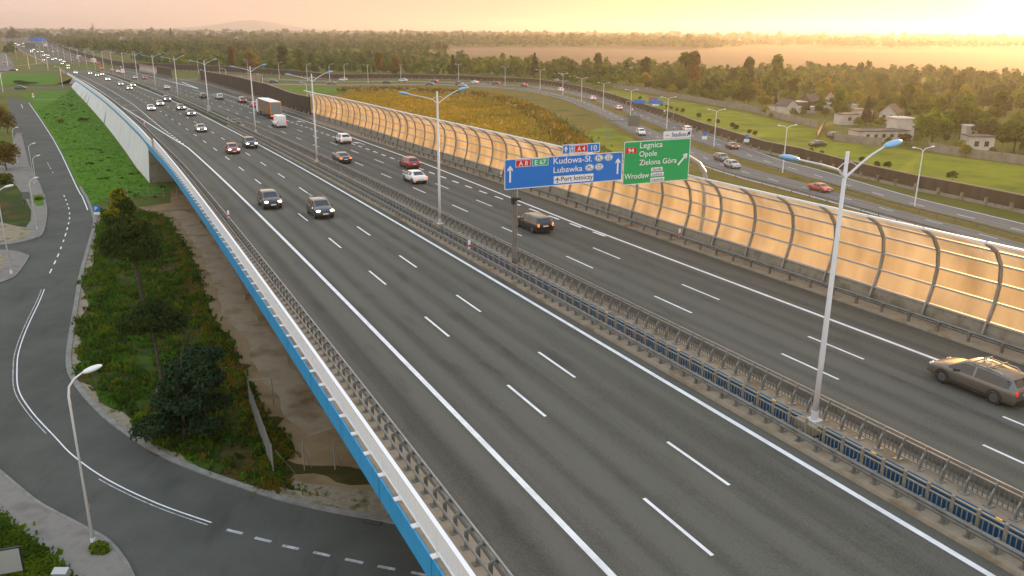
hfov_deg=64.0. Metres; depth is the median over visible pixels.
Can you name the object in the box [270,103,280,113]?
rear door
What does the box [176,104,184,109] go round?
car
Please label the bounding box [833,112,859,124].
allotment house
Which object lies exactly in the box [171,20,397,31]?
hill
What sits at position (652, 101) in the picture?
gantry sign
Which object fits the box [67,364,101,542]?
street lamp
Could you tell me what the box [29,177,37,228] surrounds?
street lamp
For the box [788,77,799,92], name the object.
deciduous tree
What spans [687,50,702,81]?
deciduous tree
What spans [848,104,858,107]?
greenhouse
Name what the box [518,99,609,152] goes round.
ditch
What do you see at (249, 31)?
hill
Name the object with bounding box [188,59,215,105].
street lamp
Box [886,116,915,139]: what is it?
allotment house
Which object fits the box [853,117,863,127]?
deciduous tree
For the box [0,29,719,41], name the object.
woodland
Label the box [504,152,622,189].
direction sign
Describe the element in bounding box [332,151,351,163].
car
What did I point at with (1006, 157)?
concrete fence
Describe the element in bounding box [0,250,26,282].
pavement
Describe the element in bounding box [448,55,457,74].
conifer tree
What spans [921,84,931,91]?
deciduous tree
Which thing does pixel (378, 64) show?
deciduous tree
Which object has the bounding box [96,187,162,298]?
deciduous tree
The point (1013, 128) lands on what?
deciduous tree
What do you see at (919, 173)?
street lamp
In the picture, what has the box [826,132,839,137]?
car
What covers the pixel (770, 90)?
deciduous tree
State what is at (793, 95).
deciduous tree
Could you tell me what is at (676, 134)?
direction sign
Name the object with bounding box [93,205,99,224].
road sign
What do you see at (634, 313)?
median railing
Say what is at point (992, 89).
deciduous tree
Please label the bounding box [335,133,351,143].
car
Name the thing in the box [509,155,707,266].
sign gantry
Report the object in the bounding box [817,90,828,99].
deciduous tree
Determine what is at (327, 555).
street markings
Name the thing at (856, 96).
deciduous tree
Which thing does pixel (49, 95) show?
lawn
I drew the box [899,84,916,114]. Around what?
deciduous tree
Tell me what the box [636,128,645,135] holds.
car
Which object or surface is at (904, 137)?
deciduous tree
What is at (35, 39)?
gantry sign
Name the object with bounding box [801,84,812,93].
deciduous tree
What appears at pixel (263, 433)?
wire fence
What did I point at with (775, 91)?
deciduous tree
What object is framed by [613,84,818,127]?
concrete fence
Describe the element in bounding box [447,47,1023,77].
ploughed field
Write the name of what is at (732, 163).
car
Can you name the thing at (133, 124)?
parapet
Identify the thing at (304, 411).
worn track
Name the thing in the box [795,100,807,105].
garden shed
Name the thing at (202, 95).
car
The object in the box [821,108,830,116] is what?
deciduous tree
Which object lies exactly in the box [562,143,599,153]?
direction sign
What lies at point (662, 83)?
deciduous tree
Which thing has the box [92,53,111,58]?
stubble field
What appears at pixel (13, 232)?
sandy patch
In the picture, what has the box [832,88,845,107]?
deciduous tree
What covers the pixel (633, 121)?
gantry sign
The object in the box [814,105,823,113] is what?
deciduous tree
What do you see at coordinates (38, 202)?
grass patch
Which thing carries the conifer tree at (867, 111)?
on the ground at (6, 135)
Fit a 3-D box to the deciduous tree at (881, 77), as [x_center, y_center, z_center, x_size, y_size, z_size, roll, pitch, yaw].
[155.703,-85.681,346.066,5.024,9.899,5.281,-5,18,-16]
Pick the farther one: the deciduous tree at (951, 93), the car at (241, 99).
the deciduous tree at (951, 93)
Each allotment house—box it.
[768,105,776,111]
[775,98,798,114]
[800,93,820,105]
[823,92,833,107]
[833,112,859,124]
[847,128,910,141]
[849,108,874,117]
[879,103,902,123]
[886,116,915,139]
[960,124,978,139]
[961,133,996,150]
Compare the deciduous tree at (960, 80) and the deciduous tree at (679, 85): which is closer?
the deciduous tree at (960, 80)
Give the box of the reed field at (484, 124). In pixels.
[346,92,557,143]
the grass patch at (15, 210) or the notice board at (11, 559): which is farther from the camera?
the grass patch at (15, 210)
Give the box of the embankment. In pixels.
[0,40,71,83]
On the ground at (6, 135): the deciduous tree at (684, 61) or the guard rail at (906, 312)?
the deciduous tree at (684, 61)
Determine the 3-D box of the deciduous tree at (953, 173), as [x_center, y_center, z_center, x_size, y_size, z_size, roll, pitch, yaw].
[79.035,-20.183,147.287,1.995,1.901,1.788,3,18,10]
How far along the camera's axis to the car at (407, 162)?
111.33 m
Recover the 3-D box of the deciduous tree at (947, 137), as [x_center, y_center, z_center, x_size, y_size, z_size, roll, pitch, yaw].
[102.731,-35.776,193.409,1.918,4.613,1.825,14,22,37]
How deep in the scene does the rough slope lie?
257.04 m
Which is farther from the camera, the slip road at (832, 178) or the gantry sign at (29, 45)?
the gantry sign at (29, 45)
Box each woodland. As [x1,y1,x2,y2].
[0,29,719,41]
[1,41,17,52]
[47,35,449,55]
[130,45,1023,91]
[185,33,338,40]
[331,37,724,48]
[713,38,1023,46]
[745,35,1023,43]
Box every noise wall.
[46,39,1023,213]
[122,62,138,70]
[156,66,171,77]
[198,73,261,81]
[200,69,310,116]
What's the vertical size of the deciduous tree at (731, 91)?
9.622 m
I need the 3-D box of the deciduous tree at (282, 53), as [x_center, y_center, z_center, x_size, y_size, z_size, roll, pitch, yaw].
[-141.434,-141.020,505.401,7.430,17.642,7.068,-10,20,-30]
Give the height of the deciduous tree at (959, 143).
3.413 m
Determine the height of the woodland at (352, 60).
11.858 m
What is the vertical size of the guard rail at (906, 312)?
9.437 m
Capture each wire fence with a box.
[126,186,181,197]
[247,378,294,472]
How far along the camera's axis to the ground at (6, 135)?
354.04 m
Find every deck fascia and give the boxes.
[147,143,444,575]
[254,133,1023,552]
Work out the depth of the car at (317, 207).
80.42 m
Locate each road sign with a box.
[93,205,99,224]
[702,132,706,140]
[744,135,748,142]
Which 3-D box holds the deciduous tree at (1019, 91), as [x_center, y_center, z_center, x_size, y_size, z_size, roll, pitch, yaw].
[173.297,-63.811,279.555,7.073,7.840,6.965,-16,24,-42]
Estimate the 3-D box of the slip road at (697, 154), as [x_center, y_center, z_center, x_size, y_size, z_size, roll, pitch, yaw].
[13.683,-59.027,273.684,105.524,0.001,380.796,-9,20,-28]
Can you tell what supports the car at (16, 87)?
on the cross road at (56, 87)
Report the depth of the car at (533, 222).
74.10 m
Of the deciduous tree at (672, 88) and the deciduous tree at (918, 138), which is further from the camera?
the deciduous tree at (672, 88)
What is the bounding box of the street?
[0,97,424,575]
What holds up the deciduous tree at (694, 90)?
on the ground at (6, 135)
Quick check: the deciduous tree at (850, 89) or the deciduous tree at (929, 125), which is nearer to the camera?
the deciduous tree at (929, 125)
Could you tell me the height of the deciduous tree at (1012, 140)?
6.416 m
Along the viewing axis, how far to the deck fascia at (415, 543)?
38.33 m
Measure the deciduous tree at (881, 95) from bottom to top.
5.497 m
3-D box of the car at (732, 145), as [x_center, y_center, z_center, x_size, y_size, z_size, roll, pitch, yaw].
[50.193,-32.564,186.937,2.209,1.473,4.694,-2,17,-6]
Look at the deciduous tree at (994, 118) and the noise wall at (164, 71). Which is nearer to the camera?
the deciduous tree at (994, 118)
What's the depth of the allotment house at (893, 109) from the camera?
241.65 m
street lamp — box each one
[0,184,12,273]
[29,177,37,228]
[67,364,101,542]
[161,55,184,98]
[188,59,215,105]
[230,64,265,131]
[285,71,332,161]
[398,87,467,223]
[708,109,725,148]
[777,124,796,172]
[779,139,902,422]
[912,146,934,205]
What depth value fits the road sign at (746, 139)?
186.79 m
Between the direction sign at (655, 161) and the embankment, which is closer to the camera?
the direction sign at (655, 161)
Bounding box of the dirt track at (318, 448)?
[136,189,373,490]
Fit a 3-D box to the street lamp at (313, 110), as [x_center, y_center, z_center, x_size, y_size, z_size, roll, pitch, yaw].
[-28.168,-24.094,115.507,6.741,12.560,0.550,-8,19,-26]
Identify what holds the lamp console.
on the deck walkway
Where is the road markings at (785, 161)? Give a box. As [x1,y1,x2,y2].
[188,78,1022,230]
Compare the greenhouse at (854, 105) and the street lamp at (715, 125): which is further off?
the greenhouse at (854, 105)
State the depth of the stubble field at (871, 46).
1808.31 m
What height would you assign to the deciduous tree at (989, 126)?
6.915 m
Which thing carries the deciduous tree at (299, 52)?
on the ground at (6, 135)
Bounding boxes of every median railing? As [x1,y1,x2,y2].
[233,122,1023,550]
[244,121,1023,522]
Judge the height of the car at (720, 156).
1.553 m
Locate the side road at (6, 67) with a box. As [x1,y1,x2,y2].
[0,53,13,74]
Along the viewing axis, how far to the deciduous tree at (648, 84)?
378.93 m
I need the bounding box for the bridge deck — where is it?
[158,154,1018,574]
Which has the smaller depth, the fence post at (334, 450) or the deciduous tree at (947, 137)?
the fence post at (334, 450)
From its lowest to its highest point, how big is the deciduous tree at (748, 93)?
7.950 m
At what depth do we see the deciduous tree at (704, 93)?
316.88 m
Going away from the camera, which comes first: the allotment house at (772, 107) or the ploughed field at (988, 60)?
the allotment house at (772, 107)
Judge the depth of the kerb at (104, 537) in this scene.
45.05 m
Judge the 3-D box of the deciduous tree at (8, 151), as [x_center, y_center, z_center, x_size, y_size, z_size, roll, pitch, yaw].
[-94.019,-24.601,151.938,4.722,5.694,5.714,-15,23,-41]
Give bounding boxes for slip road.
[0,69,88,71]
[191,78,1023,233]
[270,84,1023,248]
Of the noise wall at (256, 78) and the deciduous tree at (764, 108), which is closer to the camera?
the deciduous tree at (764, 108)
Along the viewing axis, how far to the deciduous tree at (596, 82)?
388.21 m
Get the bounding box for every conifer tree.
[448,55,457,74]
[529,52,538,77]
[860,96,871,124]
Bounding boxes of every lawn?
[0,73,62,84]
[18,91,69,98]
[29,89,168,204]
[284,87,359,92]
[584,125,691,165]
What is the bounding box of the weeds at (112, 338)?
[70,206,305,494]
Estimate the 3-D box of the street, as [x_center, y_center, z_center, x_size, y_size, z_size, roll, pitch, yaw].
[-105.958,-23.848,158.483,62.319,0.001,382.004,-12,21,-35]
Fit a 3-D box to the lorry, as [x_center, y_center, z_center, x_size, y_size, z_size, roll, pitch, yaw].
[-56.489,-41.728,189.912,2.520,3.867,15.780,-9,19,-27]
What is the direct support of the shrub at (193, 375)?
on the ground at (6, 135)
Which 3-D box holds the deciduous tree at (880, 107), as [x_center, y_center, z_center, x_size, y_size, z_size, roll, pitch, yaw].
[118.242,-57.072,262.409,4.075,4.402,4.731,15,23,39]
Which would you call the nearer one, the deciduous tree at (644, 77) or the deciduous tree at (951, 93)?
the deciduous tree at (951, 93)
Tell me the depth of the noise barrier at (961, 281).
60.39 m
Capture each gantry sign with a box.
[15,43,41,60]
[28,37,46,43]
[606,116,639,141]
[625,97,673,122]
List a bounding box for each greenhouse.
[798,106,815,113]
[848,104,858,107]
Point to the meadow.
(1002, 176)
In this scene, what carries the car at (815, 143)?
on the meadow
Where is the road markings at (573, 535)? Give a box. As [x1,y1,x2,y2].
[35,47,1023,575]
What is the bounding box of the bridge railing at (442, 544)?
[153,139,475,575]
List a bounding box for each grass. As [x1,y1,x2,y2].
[0,506,77,575]
[15,39,241,124]
[439,83,1023,242]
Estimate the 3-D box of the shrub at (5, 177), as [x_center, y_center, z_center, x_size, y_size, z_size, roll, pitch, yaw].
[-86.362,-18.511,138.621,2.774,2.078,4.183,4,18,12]
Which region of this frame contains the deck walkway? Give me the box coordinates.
[3,40,1023,575]
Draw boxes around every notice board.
[0,546,24,573]
[21,192,30,204]
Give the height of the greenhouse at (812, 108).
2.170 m
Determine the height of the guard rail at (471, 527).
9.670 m
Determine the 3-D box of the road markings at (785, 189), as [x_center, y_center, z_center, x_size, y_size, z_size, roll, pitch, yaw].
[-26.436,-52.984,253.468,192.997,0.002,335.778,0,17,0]
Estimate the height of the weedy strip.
0.001 m
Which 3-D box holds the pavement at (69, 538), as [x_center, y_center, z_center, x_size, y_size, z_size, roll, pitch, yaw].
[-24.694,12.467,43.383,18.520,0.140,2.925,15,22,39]
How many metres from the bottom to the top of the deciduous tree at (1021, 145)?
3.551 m
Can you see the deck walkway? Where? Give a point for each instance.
(983, 548)
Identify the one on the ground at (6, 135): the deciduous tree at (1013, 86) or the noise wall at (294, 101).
the deciduous tree at (1013, 86)
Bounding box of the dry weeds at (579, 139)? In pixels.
[336,85,606,152]
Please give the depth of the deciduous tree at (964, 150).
175.22 m
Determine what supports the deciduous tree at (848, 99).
on the ground at (6, 135)
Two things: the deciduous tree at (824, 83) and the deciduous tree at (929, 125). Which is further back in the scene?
the deciduous tree at (824, 83)
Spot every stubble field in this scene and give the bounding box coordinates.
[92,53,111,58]
[735,45,1023,47]
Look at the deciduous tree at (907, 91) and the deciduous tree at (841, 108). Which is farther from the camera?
the deciduous tree at (907, 91)
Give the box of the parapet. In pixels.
[67,73,151,145]
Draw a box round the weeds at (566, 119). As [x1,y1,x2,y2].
[476,91,623,154]
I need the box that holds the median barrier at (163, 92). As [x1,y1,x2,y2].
[18,39,236,122]
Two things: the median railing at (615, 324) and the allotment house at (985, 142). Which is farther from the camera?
the allotment house at (985, 142)
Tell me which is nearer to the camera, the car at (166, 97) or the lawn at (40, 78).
the car at (166, 97)
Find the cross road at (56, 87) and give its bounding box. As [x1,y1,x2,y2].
[0,83,275,89]
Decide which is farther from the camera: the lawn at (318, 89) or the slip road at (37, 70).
the slip road at (37, 70)
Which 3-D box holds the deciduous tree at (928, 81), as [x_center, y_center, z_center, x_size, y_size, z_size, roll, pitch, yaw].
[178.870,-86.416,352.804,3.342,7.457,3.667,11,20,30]
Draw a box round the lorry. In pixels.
[256,97,281,118]
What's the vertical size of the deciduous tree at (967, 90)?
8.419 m
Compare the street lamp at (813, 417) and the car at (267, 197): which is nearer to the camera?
the street lamp at (813, 417)
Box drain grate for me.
[363,519,382,525]
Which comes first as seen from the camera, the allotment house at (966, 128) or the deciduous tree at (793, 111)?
the allotment house at (966, 128)
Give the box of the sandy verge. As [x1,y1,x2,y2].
[65,208,390,523]
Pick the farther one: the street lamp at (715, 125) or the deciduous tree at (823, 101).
the deciduous tree at (823, 101)
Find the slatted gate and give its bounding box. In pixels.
[816,120,825,139]
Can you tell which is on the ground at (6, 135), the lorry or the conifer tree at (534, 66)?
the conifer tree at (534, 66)
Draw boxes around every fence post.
[302,442,311,470]
[333,441,341,469]
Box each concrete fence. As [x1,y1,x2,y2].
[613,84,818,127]
[833,132,881,145]
[927,142,1023,164]
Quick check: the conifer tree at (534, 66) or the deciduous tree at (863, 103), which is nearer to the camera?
the deciduous tree at (863, 103)
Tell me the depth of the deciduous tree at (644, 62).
414.76 m
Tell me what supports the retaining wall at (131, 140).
on the ground at (6, 135)
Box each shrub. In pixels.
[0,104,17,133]
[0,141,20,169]
[0,172,13,184]
[13,80,38,84]
[34,196,44,199]
[88,540,111,555]
[128,343,233,442]
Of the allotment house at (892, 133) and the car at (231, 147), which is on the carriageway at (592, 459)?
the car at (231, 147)
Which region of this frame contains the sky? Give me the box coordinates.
[0,0,1023,35]
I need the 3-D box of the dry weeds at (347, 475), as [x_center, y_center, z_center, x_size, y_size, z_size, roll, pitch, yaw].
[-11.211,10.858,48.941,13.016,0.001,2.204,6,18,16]
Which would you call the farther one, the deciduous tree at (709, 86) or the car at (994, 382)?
the deciduous tree at (709, 86)
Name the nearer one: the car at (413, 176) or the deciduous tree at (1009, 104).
the car at (413, 176)
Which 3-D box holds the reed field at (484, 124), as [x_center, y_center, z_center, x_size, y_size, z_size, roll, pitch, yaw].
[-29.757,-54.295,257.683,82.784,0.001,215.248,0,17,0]
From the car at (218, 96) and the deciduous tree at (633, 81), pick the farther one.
the deciduous tree at (633, 81)
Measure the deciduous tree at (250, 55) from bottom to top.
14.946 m
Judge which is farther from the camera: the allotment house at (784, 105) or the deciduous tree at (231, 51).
the deciduous tree at (231, 51)
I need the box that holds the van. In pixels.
[271,114,286,127]
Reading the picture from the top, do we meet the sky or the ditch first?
the sky
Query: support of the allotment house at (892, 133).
on the ground at (6, 135)
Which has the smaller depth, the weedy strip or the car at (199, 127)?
the weedy strip
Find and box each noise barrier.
[137,63,156,73]
[304,90,1023,347]
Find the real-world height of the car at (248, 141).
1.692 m
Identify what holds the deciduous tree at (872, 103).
on the ground at (6, 135)
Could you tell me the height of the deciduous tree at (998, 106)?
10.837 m
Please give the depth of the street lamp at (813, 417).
35.05 m
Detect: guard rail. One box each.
[60,68,512,575]
[140,70,1023,353]
[150,88,1023,570]
[504,87,966,236]
[625,113,1023,238]
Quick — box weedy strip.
[74,210,337,500]
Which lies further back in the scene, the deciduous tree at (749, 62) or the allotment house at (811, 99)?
the deciduous tree at (749, 62)
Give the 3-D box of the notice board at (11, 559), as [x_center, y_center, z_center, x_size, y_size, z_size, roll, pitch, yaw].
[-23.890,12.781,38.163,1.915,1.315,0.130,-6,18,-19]
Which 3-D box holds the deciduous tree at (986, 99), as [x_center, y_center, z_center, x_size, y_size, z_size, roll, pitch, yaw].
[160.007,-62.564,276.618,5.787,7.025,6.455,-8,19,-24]
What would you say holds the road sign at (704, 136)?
on the slip road at (832, 178)
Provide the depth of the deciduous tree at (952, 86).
337.57 m
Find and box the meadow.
[605,90,1023,194]
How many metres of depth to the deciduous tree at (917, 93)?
267.78 m
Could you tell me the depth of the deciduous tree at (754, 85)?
321.55 m
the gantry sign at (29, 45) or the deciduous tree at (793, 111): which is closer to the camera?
the deciduous tree at (793, 111)
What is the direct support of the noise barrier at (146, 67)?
on the deck walkway
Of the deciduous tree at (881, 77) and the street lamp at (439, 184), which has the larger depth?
the deciduous tree at (881, 77)
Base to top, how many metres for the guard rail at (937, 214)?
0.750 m
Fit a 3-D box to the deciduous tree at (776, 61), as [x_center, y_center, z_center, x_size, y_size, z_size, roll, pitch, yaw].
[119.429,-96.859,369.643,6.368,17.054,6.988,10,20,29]
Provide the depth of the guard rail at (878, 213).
133.32 m
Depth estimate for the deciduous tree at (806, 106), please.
268.53 m
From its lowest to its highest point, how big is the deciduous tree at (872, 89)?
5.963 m
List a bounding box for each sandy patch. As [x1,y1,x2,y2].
[0,223,31,241]
[0,255,4,269]
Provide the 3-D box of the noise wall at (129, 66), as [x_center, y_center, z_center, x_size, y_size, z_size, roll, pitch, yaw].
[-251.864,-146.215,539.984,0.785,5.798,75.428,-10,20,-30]
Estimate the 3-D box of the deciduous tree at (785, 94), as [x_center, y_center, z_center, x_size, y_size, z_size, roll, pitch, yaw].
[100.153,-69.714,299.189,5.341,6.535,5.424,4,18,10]
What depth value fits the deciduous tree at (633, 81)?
392.83 m
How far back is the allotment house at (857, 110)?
247.20 m
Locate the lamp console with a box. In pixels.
[793,414,827,435]
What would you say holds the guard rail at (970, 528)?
on the deck walkway
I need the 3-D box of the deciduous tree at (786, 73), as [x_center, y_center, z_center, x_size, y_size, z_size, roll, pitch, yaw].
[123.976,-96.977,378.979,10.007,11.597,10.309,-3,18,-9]
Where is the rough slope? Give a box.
[276,85,1000,318]
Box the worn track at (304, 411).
[164,210,334,436]
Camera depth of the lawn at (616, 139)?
203.90 m
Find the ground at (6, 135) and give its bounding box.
[0,33,1023,459]
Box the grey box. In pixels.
[51,567,71,575]
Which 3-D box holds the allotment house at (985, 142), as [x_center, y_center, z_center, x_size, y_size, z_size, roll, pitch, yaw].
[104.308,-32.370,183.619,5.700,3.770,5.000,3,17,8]
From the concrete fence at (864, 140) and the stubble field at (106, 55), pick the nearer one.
the concrete fence at (864, 140)
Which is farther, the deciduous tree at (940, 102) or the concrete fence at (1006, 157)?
the deciduous tree at (940, 102)
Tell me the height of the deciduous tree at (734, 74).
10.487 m
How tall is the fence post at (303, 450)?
2.000 m
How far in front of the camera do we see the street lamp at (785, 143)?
152.22 m
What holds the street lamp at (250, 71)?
on the deck walkway
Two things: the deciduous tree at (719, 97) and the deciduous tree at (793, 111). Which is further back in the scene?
the deciduous tree at (719, 97)
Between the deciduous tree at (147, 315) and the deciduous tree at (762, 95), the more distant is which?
the deciduous tree at (762, 95)
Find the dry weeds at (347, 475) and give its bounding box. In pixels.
[232,446,369,484]
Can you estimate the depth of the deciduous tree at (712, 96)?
305.30 m
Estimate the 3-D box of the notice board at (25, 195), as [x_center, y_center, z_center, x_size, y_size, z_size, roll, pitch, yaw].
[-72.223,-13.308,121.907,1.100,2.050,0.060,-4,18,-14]
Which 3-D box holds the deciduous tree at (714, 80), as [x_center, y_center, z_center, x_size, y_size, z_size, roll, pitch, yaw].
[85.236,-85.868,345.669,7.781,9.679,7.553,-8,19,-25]
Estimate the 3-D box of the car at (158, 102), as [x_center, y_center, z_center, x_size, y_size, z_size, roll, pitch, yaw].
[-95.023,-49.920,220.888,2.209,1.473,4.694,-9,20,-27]
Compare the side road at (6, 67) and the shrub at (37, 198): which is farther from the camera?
the side road at (6, 67)
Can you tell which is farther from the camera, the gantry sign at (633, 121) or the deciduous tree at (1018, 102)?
the deciduous tree at (1018, 102)
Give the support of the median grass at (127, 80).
on the ground at (6, 135)
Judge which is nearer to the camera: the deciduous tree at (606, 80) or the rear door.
the rear door
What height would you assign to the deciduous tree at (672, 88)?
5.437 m
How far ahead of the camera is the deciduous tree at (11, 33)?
1642.50 m
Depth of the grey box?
38.67 m
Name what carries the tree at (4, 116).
on the ground at (6, 135)
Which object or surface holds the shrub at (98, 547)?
on the pavement at (69, 538)
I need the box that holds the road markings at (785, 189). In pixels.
[379,84,996,238]
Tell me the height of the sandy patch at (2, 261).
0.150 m
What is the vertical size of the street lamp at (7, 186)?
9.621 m
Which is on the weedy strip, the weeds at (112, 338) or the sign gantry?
the weeds at (112, 338)
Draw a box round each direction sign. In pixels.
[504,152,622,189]
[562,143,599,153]
[622,138,690,184]
[662,130,691,138]
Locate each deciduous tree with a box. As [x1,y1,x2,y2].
[6,29,19,38]
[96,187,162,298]
[114,296,188,378]
[227,45,236,65]
[243,48,258,65]
[277,45,287,69]
[295,48,304,68]
[373,51,382,73]
[385,54,403,73]
[592,77,602,84]
[593,53,602,73]
[602,76,611,84]
[627,78,637,84]
[639,72,651,87]
[640,56,650,82]
[644,81,651,88]
[655,75,671,88]
[667,84,677,92]
[675,82,684,93]
[677,51,690,79]
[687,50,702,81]
[687,82,702,95]
[699,88,710,97]
[701,83,714,98]
[708,73,722,88]
[708,93,717,99]
[715,94,725,100]
[722,80,741,102]
[730,67,737,81]
[739,86,758,104]
[741,56,754,78]
[749,82,762,95]
[757,93,767,107]
[759,95,773,105]
[761,106,770,111]
[762,78,769,90]
[765,87,777,97]
[766,82,774,96]
[768,67,792,90]
[770,54,783,86]
[775,76,796,89]
[778,88,789,98]
[787,91,800,99]
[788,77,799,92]
[789,108,798,115]
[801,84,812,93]
[801,102,810,110]
[814,77,834,91]
[814,97,827,105]
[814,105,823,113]
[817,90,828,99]
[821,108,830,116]
[828,97,847,108]
[832,83,854,93]
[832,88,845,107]
[833,103,852,112]
[845,93,851,104]
[850,90,866,103]
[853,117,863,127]
[854,81,864,89]
[858,98,868,107]
[867,114,876,122]
[869,86,879,95]
[870,99,874,111]
[874,116,886,125]
[875,73,887,84]
[875,103,885,111]
[877,92,887,100]
[878,91,901,107]
[883,161,891,166]
[891,85,897,92]
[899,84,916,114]
[900,133,912,145]
[905,91,935,114]
[912,109,955,142]
[912,135,922,143]
[913,86,925,113]
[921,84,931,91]
[924,78,931,84]
[932,95,948,117]
[937,94,988,138]
[942,91,956,98]
[943,128,951,142]
[946,170,958,178]
[950,82,971,90]
[952,120,965,133]
[953,75,965,95]
[954,140,966,146]
[956,83,974,96]
[959,144,973,157]
[971,118,1001,139]
[977,92,993,108]
[978,113,998,123]
[982,84,1002,95]
[988,89,1009,117]
[993,110,1023,153]
[999,135,1023,143]
[1005,95,1013,117]
[1008,82,1016,94]
[1011,92,1023,108]
[1013,90,1023,111]
[1019,141,1023,149]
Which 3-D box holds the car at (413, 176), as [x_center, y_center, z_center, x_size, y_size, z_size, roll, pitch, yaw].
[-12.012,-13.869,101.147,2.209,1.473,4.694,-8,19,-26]
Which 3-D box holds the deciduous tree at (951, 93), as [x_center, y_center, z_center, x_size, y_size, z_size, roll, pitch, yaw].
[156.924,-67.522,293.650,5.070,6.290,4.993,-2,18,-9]
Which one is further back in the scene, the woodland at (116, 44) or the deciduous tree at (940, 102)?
the woodland at (116, 44)
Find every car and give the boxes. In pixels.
[14,85,25,89]
[146,104,155,110]
[155,100,163,105]
[162,95,170,101]
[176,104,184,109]
[185,109,195,115]
[194,124,206,131]
[199,93,206,97]
[215,94,223,99]
[224,142,239,153]
[237,97,246,102]
[242,136,257,148]
[257,188,281,208]
[306,195,333,218]
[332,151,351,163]
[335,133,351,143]
[399,156,419,168]
[402,169,427,183]
[517,212,553,232]
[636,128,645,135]
[682,125,691,129]
[713,152,729,161]
[723,159,740,168]
[725,142,738,148]
[807,182,832,192]
[808,140,826,146]
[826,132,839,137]
[927,356,1023,405]
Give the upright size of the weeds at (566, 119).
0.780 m
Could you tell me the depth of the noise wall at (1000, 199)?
191.28 m
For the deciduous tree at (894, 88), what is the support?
on the ground at (6, 135)
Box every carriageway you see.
[0,39,1014,575]
[20,39,1023,512]
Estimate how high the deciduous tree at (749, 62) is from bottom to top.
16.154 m
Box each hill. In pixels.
[4,28,698,34]
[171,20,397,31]
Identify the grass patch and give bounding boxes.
[0,181,30,226]
[33,195,42,205]
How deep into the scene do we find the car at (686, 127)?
217.67 m
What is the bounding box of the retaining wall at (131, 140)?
[72,80,173,182]
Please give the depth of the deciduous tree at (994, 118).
220.92 m
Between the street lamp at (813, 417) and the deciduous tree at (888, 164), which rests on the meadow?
the deciduous tree at (888, 164)
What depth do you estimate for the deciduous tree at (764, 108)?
264.22 m
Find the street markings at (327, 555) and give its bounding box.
[12,103,426,575]
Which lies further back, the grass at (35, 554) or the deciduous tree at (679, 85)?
the deciduous tree at (679, 85)
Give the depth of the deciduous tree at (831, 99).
266.28 m
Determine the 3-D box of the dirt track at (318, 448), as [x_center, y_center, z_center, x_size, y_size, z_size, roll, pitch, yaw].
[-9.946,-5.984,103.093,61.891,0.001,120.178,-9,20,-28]
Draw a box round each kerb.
[0,194,134,575]
[65,186,394,523]
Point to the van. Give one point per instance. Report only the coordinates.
(279, 120)
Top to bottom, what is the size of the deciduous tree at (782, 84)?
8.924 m
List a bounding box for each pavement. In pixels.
[0,133,45,243]
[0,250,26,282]
[0,473,129,575]
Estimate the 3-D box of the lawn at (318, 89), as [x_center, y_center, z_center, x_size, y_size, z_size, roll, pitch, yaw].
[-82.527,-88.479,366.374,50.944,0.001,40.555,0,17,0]

